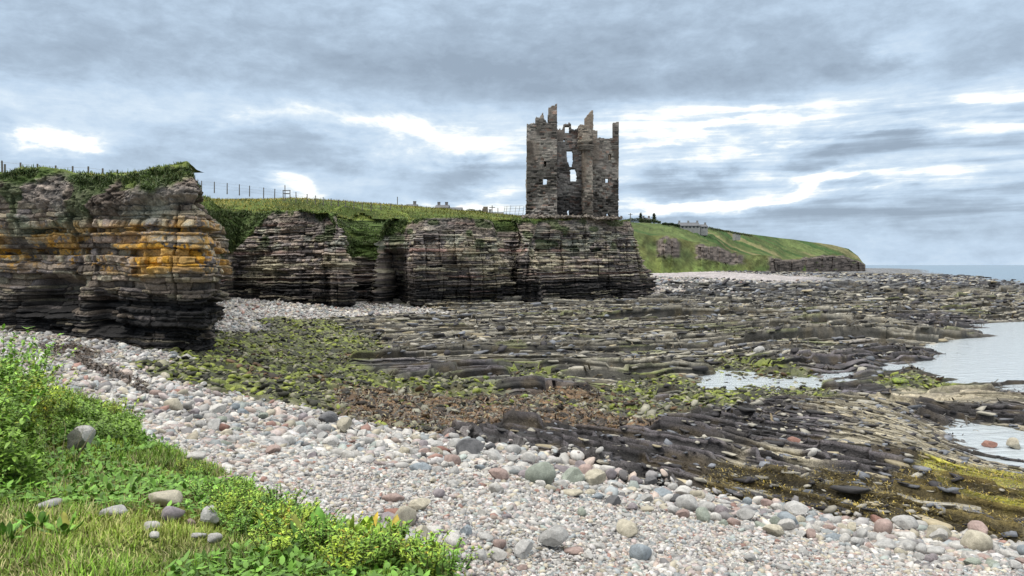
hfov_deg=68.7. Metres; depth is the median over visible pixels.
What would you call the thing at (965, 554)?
boulder
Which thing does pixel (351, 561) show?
leafy herb
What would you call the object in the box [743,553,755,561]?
boulder
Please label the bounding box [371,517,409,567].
leafy herb
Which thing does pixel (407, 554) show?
leafy herb
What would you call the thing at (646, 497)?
boulder
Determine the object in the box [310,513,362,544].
dock plant
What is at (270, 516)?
leafy herb
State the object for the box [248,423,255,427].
boulder
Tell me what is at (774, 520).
boulder
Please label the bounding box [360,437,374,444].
boulder
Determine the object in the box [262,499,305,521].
leafy herb
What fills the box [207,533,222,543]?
boulder
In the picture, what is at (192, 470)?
leafy herb
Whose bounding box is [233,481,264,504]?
leafy herb
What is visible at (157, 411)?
boulder
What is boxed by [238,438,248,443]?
boulder
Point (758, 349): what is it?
boulder
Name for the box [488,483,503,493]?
boulder
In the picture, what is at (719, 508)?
boulder
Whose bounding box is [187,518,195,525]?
boulder
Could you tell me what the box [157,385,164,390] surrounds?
boulder
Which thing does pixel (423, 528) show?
boulder
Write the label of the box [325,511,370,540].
leafy herb
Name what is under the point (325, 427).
boulder
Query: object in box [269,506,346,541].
dock plant
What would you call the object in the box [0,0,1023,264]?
sky
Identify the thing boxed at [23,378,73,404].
bushy weed
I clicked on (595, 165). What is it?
castle ruin
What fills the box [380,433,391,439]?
boulder
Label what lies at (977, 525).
boulder
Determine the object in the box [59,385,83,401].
bushy weed
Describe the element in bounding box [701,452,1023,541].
olive seaweed
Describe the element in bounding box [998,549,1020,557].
boulder
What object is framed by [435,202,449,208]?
house
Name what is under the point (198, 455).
boulder
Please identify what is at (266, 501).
leafy herb
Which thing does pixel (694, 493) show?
boulder
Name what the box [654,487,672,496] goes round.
boulder
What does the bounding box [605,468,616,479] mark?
boulder
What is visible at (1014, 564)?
boulder
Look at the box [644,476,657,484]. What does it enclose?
boulder
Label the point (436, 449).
boulder
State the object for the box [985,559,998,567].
boulder
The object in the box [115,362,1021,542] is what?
larger cobbles
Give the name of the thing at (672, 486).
boulder
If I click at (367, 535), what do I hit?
dock plant
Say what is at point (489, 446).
boulder
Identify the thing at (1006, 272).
sea water
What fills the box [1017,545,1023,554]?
boulder
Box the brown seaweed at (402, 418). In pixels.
[332,381,658,433]
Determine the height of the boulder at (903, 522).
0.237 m
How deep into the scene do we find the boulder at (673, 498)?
12.33 m
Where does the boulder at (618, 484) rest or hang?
on the shingle
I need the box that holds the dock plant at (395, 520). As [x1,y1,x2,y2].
[372,514,400,539]
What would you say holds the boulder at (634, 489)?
on the shingle
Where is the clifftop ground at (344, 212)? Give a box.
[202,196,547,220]
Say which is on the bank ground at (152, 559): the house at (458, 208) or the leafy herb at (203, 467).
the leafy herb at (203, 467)
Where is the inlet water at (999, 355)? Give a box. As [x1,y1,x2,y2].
[637,322,1023,467]
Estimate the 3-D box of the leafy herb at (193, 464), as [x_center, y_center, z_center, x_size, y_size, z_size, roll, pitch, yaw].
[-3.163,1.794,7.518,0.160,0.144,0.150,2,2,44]
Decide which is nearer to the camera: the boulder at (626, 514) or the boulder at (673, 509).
the boulder at (626, 514)
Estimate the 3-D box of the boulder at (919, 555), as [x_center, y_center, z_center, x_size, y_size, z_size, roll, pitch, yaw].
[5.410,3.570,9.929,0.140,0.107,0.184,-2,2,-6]
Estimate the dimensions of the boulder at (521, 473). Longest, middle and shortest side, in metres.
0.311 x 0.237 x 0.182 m
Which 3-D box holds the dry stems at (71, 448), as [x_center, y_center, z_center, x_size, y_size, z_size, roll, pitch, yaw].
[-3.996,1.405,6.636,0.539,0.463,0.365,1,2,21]
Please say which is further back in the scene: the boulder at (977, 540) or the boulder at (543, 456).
the boulder at (543, 456)
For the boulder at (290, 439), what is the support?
on the shingle
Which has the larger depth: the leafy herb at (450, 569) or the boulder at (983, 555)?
the boulder at (983, 555)
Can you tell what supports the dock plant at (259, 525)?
on the bank ground at (152, 559)
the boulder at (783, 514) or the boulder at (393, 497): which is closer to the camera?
the boulder at (393, 497)
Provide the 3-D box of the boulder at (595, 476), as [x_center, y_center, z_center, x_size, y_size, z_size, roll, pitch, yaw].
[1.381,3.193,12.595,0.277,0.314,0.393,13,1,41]
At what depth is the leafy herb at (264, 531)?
4.39 m
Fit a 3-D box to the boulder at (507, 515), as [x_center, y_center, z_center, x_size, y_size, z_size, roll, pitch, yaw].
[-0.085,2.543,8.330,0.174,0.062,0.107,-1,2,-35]
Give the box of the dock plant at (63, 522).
[37,511,84,539]
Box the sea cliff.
[0,161,658,353]
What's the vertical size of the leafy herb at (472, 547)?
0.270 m
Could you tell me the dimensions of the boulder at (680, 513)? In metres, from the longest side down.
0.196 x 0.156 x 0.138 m
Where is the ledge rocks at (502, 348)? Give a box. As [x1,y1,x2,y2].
[332,285,1023,440]
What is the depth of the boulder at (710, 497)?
12.89 m
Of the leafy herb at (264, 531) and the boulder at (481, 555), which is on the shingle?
the boulder at (481, 555)
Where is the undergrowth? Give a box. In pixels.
[0,356,142,489]
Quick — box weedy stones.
[120,316,943,432]
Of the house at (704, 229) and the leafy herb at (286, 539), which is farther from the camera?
the house at (704, 229)
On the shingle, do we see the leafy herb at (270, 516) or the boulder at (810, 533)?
the boulder at (810, 533)
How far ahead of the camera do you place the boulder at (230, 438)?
11.58 m
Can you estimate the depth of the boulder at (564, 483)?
11.36 m
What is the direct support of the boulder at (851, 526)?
on the shingle
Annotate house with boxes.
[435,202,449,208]
[449,207,462,209]
[678,221,700,234]
[700,222,707,235]
[732,232,739,240]
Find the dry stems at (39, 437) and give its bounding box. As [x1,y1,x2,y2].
[24,420,55,454]
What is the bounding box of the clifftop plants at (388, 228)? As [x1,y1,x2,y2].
[0,161,629,259]
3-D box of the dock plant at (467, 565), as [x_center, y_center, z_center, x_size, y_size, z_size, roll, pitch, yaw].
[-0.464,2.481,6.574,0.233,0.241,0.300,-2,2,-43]
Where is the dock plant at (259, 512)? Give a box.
[256,506,306,524]
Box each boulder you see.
[36,498,62,509]
[66,425,95,450]
[99,504,127,517]
[118,382,126,386]
[144,521,160,530]
[148,490,182,505]
[149,390,161,394]
[149,531,158,538]
[152,409,161,415]
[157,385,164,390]
[160,372,169,378]
[161,506,184,522]
[163,398,182,410]
[186,451,205,460]
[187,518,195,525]
[188,408,199,417]
[190,533,207,538]
[194,398,203,402]
[195,421,207,427]
[200,505,219,523]
[207,418,220,431]
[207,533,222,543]
[209,403,225,413]
[217,416,226,422]
[219,423,229,430]
[220,440,231,444]
[227,435,238,442]
[230,403,239,409]
[237,408,248,413]
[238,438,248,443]
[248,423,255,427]
[254,407,265,411]
[258,412,268,418]
[265,444,280,453]
[281,435,295,444]
[292,425,306,433]
[298,412,307,420]
[307,418,318,427]
[307,451,317,458]
[317,424,331,431]
[317,431,327,437]
[318,411,337,422]
[322,435,338,445]
[336,417,351,432]
[341,450,354,458]
[357,429,367,435]
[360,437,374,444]
[376,440,385,447]
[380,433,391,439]
[381,493,404,501]
[381,511,393,523]
[384,508,398,513]
[393,433,403,438]
[393,505,416,527]
[398,447,409,453]
[400,459,414,462]
[406,529,422,540]
[408,498,430,511]
[409,448,418,453]
[409,462,431,471]
[415,525,427,537]
[418,448,429,452]
[419,440,427,446]
[427,525,441,532]
[429,440,443,446]
[430,446,450,453]
[430,447,442,454]
[430,477,436,482]
[433,466,443,471]
[433,489,444,497]
[444,454,460,464]
[445,529,459,548]
[446,466,459,473]
[448,438,461,447]
[448,480,458,485]
[456,438,483,454]
[460,524,471,534]
[466,454,478,459]
[474,464,484,469]
[476,549,486,561]
[477,509,487,515]
[478,532,492,541]
[485,443,495,449]
[487,547,506,561]
[488,449,501,460]
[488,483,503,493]
[489,468,508,479]
[493,539,506,548]
[501,513,511,517]
[505,444,520,454]
[506,455,518,461]
[511,465,520,470]
[514,539,532,559]
[516,564,527,570]
[518,469,526,477]
[520,452,536,462]
[525,461,555,484]
[535,480,545,486]
[538,525,568,546]
[540,454,546,460]
[545,484,556,491]
[554,465,569,472]
[554,479,567,487]
[561,467,585,482]
[563,489,583,496]
[564,546,583,554]
[575,460,585,467]
[577,507,586,516]
[578,464,591,473]
[583,549,592,559]
[584,468,605,485]
[585,489,594,494]
[587,542,605,548]
[591,492,602,498]
[601,485,608,492]
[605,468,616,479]
[605,495,621,505]
[611,482,623,488]
[616,519,638,537]
[621,513,631,517]
[627,487,636,491]
[628,502,637,509]
[629,475,642,483]
[629,544,651,560]
[639,485,651,490]
[640,493,652,501]
[641,506,653,511]
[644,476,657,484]
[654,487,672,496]
[659,504,667,509]
[667,483,677,489]
[667,505,679,514]
[669,494,680,501]
[675,485,691,494]
[675,509,689,517]
[676,494,698,511]
[690,490,701,496]
[695,507,710,522]
[698,501,715,512]
[705,494,714,501]
[710,512,721,520]
[714,505,728,512]
[715,499,730,503]
[718,519,727,525]
[727,517,740,525]
[736,507,755,520]
[741,524,753,530]
[742,497,751,504]
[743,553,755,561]
[751,504,760,508]
[753,346,764,352]
[755,521,764,526]
[760,499,772,505]
[762,524,784,536]
[769,516,780,524]
[770,503,782,509]
[775,563,789,569]
[777,511,798,523]
[777,518,795,530]
[783,500,808,515]
[787,436,800,442]
[796,516,805,521]
[796,530,805,536]
[798,547,809,555]
[805,523,813,528]
[806,448,818,455]
[806,528,815,538]
[814,520,824,526]
[823,524,835,529]
[825,533,840,539]
[831,516,841,523]
[838,523,847,528]
[839,528,850,535]
[839,533,850,543]
[847,522,855,531]
[850,537,864,545]
[857,528,867,537]
[865,542,874,548]
[868,532,876,540]
[870,514,882,522]
[873,538,897,549]
[874,518,892,533]
[891,377,908,383]
[891,515,918,529]
[893,531,916,538]
[894,547,907,554]
[903,542,914,551]
[913,552,924,559]
[915,543,926,553]
[924,553,937,562]
[925,525,951,541]
[926,546,944,554]
[929,528,947,539]
[938,554,955,561]
[948,541,963,549]
[960,529,992,551]
[961,551,970,557]
[963,557,981,564]
[967,520,987,533]
[977,553,989,557]
[981,440,997,447]
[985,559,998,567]
[992,542,999,552]
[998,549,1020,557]
[1006,437,1020,449]
[1008,559,1022,569]
[1010,543,1018,550]
[1014,557,1023,563]
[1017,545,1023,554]
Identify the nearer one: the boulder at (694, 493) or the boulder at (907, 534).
the boulder at (907, 534)
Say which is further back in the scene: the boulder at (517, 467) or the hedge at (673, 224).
the hedge at (673, 224)
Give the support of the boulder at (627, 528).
on the foreshore
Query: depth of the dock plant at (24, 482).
5.59 m
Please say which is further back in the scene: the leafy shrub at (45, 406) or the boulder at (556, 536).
the leafy shrub at (45, 406)
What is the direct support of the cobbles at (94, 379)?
on the foreshore
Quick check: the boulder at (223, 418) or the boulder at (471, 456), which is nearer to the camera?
the boulder at (471, 456)
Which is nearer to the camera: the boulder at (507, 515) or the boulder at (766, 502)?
the boulder at (507, 515)
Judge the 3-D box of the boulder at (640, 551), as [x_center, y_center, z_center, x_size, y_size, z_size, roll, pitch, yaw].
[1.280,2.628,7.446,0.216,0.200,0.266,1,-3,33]
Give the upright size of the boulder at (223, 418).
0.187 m
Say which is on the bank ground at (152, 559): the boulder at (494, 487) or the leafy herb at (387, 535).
the leafy herb at (387, 535)
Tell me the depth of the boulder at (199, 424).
12.66 m
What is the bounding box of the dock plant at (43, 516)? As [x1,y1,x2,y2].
[13,509,50,530]
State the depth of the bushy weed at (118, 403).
10.03 m
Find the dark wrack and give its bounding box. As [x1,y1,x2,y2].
[339,292,1023,452]
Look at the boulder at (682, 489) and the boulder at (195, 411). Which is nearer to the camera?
the boulder at (682, 489)
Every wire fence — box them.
[0,161,130,172]
[201,181,401,210]
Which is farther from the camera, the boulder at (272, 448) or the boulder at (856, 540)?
the boulder at (272, 448)
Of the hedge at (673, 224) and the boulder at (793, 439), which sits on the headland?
the hedge at (673, 224)
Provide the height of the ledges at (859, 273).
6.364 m
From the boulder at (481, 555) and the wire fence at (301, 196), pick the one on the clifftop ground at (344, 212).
the wire fence at (301, 196)
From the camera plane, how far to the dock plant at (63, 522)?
4.32 m
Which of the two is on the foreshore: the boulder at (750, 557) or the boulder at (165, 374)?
the boulder at (165, 374)
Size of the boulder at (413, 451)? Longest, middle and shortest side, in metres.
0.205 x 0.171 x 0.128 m
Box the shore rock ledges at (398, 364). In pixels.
[328,280,1023,400]
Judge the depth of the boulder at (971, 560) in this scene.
9.41 m
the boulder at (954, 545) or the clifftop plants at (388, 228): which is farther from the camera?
the clifftop plants at (388, 228)
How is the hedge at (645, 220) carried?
on the headland
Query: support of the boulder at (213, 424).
on the shingle
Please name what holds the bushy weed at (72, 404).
on the bank ground at (152, 559)
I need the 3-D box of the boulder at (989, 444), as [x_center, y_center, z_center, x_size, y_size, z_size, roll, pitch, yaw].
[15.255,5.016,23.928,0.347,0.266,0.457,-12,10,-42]
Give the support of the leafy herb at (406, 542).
on the bank ground at (152, 559)
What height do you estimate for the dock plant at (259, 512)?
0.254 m
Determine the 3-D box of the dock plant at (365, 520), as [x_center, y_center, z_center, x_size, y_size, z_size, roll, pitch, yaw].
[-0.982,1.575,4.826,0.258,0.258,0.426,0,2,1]
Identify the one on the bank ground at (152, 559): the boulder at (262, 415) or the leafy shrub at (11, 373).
the leafy shrub at (11, 373)
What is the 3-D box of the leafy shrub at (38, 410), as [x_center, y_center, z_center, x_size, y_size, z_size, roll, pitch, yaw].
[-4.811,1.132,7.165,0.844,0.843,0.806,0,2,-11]
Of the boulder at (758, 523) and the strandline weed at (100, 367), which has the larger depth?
the strandline weed at (100, 367)
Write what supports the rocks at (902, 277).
on the foreshore
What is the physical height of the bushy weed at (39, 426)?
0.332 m
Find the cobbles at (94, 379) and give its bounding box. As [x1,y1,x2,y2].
[0,297,1023,564]
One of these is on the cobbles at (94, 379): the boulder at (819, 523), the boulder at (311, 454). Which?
the boulder at (819, 523)
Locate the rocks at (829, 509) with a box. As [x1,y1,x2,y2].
[439,381,1023,536]
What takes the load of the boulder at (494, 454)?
on the cobbles at (94, 379)
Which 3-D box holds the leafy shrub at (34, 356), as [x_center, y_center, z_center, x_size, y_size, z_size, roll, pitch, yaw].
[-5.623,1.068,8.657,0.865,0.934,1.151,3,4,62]
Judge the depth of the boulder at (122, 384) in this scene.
17.12 m
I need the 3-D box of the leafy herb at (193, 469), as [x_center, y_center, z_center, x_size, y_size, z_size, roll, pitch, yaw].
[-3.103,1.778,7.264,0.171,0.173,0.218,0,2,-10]
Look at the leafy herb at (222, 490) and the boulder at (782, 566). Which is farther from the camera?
the boulder at (782, 566)
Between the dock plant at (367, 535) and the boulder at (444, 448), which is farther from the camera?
the boulder at (444, 448)
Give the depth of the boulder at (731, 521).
10.55 m
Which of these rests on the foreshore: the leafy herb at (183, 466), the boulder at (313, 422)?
the boulder at (313, 422)
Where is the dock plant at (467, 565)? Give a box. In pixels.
[460,559,470,573]
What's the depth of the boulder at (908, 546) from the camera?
10.36 m
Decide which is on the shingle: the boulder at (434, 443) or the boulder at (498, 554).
the boulder at (498, 554)
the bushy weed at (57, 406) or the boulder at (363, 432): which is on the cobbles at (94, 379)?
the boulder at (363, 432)
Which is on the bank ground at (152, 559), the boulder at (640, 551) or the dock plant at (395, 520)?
the dock plant at (395, 520)
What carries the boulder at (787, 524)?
on the shingle
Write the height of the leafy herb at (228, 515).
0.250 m
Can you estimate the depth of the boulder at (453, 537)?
6.90 m
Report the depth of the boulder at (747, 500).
13.10 m
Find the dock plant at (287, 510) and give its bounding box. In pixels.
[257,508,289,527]
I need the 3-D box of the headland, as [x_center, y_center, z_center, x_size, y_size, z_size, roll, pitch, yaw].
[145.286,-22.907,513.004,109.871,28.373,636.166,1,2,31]
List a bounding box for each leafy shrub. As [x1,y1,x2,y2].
[0,324,53,398]
[0,342,76,398]
[0,348,31,395]
[0,360,61,439]
[0,366,54,449]
[2,352,63,433]
[9,332,62,403]
[18,370,78,427]
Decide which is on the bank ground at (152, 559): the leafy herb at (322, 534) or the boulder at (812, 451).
the leafy herb at (322, 534)
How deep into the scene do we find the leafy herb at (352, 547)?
4.06 m
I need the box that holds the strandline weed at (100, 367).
[25,338,150,393]
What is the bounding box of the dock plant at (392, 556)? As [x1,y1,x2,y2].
[387,549,403,569]
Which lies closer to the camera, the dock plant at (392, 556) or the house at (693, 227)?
the dock plant at (392, 556)
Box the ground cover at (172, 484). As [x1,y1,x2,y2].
[0,388,459,575]
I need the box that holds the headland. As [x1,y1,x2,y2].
[631,222,864,272]
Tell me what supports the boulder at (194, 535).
on the bank ground at (152, 559)
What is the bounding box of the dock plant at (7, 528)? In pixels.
[0,520,32,542]
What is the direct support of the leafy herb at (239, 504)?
on the bank ground at (152, 559)
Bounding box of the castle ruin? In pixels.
[525,103,618,216]
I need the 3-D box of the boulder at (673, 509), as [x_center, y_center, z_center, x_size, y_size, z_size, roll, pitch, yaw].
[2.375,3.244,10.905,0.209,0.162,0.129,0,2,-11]
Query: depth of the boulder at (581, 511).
9.25 m
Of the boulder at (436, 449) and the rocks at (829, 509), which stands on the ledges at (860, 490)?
the rocks at (829, 509)
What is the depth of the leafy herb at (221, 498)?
5.62 m
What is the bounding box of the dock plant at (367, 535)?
[344,524,370,537]
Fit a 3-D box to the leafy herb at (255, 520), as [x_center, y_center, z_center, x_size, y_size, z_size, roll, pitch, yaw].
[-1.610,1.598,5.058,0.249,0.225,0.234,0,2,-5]
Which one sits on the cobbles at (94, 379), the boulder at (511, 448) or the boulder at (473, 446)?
the boulder at (511, 448)
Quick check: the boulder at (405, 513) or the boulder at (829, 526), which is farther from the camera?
the boulder at (829, 526)
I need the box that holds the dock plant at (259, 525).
[257,519,272,536]
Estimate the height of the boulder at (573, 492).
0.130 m
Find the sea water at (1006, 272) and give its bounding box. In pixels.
[865,265,1023,282]
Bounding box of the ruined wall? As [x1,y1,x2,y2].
[482,207,487,212]
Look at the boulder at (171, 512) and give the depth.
5.07 m
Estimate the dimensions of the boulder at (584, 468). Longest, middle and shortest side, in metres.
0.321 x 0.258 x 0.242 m
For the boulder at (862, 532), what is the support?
on the shingle
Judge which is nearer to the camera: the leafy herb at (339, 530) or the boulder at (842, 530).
the leafy herb at (339, 530)
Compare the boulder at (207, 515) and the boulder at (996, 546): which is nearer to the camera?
the boulder at (207, 515)
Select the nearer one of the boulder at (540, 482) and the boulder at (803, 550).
the boulder at (803, 550)
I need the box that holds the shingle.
[135,413,1023,575]
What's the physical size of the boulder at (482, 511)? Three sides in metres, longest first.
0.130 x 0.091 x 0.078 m
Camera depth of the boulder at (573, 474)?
12.35 m
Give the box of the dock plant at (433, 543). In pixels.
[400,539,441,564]
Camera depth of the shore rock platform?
18.35 m
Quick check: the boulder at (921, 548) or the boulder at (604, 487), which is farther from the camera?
the boulder at (604, 487)
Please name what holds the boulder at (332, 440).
on the shingle
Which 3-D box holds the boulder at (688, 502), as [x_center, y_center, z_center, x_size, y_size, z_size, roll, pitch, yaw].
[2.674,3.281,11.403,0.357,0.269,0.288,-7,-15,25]
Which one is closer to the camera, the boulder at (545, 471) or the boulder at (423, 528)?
the boulder at (423, 528)
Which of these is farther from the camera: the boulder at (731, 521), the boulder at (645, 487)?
the boulder at (645, 487)
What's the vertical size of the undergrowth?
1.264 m
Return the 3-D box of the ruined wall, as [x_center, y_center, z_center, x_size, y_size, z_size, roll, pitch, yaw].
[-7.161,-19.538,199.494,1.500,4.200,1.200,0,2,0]
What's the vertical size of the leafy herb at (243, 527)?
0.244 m
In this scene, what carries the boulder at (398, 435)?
on the foreshore
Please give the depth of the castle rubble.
86.45 m
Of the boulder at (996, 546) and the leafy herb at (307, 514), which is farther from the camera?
the boulder at (996, 546)
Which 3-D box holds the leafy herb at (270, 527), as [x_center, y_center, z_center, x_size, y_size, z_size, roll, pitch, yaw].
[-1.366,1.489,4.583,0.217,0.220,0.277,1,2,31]
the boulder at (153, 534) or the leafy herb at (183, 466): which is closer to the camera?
the boulder at (153, 534)
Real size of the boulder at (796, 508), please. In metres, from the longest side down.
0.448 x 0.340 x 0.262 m
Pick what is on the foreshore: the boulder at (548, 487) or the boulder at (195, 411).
the boulder at (195, 411)
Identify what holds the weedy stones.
on the foreshore
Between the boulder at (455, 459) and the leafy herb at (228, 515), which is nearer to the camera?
the leafy herb at (228, 515)
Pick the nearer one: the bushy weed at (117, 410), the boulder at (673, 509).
the bushy weed at (117, 410)
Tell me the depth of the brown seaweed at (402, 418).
24.61 m
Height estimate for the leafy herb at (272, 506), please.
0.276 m
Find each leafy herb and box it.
[176,457,191,470]
[182,460,202,477]
[186,466,202,477]
[186,471,223,504]
[188,459,200,470]
[189,475,233,505]
[190,457,217,476]
[202,492,235,517]
[205,494,245,528]
[209,474,246,493]
[212,480,245,503]
[213,500,257,541]
[216,475,260,509]
[217,486,265,512]
[220,472,256,497]
[226,495,264,512]
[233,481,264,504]
[238,491,288,517]
[242,502,278,525]
[247,494,297,519]
[247,509,299,561]
[250,518,287,542]
[251,507,288,528]
[253,490,302,510]
[258,487,289,505]
[260,499,320,532]
[261,504,309,539]
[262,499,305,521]
[262,510,305,534]
[265,482,313,508]
[282,501,311,519]
[293,506,343,554]
[295,497,319,514]
[299,512,348,555]
[300,510,338,530]
[300,517,343,558]
[302,509,341,546]
[310,522,375,575]
[324,522,355,543]
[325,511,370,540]
[327,524,397,574]
[329,528,360,554]
[330,515,396,571]
[350,532,394,573]
[354,516,412,548]
[370,530,422,565]
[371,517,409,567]
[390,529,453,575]
[392,531,448,571]
[401,537,465,575]
[402,522,441,548]
[408,531,450,560]
[413,538,446,567]
[454,545,492,559]
[458,553,469,570]
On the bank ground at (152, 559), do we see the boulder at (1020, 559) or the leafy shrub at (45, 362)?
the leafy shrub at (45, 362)
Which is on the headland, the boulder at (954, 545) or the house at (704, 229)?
the house at (704, 229)
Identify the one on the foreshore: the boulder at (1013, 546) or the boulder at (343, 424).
the boulder at (343, 424)
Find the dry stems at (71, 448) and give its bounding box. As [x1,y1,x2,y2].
[35,421,98,468]
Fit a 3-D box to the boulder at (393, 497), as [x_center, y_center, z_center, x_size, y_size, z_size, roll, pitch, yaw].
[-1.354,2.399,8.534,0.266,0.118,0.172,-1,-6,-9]
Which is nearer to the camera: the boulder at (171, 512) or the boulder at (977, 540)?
the boulder at (171, 512)
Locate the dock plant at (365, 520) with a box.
[346,512,377,534]
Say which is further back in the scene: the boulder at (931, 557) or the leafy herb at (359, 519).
the boulder at (931, 557)
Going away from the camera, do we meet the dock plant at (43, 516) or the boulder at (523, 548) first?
the dock plant at (43, 516)
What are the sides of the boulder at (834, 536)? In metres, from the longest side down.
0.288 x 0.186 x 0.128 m
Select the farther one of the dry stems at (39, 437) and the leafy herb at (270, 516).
the dry stems at (39, 437)
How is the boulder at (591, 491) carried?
on the shingle
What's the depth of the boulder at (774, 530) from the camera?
9.97 m
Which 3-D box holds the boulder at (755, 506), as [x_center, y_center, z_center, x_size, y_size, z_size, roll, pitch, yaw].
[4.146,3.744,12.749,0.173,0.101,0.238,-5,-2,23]
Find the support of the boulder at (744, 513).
on the shingle
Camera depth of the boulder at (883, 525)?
11.75 m
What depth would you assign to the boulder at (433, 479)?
10.06 m
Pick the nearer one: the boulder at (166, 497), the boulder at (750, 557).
the boulder at (166, 497)
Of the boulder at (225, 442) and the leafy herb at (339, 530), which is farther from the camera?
the boulder at (225, 442)
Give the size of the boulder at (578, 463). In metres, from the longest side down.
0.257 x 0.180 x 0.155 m
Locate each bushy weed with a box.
[0,444,28,488]
[22,422,47,445]
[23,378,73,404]
[29,391,66,423]
[41,414,67,443]
[56,392,81,419]
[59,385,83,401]
[64,391,95,411]
[68,402,99,422]
[94,398,127,409]
[103,396,142,416]
[115,405,145,425]
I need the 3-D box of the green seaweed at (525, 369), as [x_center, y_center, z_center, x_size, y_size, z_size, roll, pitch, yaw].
[-1.720,3.510,34.001,45.319,3.079,30.597,1,2,25]
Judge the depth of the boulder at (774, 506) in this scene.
12.73 m
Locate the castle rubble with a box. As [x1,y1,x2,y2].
[520,214,622,220]
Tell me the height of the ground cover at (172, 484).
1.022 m
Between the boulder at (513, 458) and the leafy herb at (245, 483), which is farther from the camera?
the boulder at (513, 458)
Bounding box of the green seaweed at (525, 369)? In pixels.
[152,319,1019,499]
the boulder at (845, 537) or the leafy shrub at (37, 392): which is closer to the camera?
the leafy shrub at (37, 392)
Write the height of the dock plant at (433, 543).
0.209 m
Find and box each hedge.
[624,217,660,223]
[662,222,680,227]
[708,227,752,236]
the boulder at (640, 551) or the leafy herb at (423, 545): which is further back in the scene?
the boulder at (640, 551)
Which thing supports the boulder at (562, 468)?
on the shingle
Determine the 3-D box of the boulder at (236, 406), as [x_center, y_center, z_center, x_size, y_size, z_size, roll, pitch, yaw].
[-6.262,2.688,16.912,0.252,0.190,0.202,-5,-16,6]
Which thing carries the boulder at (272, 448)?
on the shingle
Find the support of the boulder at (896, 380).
on the foreshore
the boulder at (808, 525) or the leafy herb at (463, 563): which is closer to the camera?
the leafy herb at (463, 563)
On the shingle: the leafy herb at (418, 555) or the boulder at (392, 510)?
the boulder at (392, 510)
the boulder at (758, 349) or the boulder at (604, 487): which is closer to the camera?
the boulder at (604, 487)
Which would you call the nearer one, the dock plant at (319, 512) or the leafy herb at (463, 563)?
the dock plant at (319, 512)
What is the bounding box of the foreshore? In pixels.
[0,268,1023,575]
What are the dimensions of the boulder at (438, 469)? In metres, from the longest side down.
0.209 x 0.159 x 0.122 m
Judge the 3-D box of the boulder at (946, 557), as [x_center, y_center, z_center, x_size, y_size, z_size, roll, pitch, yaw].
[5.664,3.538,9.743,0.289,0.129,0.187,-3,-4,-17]
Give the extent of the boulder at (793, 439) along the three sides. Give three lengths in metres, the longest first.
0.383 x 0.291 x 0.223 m
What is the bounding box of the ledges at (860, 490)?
[456,387,1023,529]
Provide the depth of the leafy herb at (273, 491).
5.60 m
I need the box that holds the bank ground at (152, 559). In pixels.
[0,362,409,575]
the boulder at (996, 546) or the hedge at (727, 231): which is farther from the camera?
the hedge at (727, 231)
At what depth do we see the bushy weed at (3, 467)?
5.66 m
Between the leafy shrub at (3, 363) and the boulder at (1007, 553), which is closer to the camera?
the leafy shrub at (3, 363)
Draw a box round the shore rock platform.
[441,391,1023,542]
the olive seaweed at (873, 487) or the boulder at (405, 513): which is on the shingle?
the boulder at (405, 513)
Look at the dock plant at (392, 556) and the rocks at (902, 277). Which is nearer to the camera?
the dock plant at (392, 556)
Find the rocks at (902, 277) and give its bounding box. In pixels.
[650,270,1023,313]
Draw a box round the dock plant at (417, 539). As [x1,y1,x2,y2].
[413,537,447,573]
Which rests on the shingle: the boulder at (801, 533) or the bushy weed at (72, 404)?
the boulder at (801, 533)
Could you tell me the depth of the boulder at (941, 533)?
11.55 m
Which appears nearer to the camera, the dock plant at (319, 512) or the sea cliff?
the dock plant at (319, 512)
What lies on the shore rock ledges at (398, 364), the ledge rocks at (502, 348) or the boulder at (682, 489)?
the ledge rocks at (502, 348)
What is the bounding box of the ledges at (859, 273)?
[660,271,1023,302]
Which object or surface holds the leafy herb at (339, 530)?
on the bank ground at (152, 559)
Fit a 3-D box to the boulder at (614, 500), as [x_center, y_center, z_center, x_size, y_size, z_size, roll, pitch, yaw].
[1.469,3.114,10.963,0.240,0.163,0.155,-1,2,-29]
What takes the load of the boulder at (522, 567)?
on the shingle
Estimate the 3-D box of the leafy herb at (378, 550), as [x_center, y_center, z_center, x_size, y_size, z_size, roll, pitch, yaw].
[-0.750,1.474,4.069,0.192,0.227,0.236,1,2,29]
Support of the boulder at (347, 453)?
on the shingle
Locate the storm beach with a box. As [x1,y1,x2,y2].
[649,271,826,293]
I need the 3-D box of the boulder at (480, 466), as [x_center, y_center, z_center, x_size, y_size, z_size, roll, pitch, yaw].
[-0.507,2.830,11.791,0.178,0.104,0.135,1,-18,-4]
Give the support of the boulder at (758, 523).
on the shingle
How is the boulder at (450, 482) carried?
on the shingle
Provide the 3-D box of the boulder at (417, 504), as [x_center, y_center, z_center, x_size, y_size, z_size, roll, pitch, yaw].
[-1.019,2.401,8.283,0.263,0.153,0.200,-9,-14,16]
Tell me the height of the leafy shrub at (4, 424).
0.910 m
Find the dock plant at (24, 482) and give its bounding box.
[2,472,35,491]
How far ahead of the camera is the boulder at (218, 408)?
15.47 m

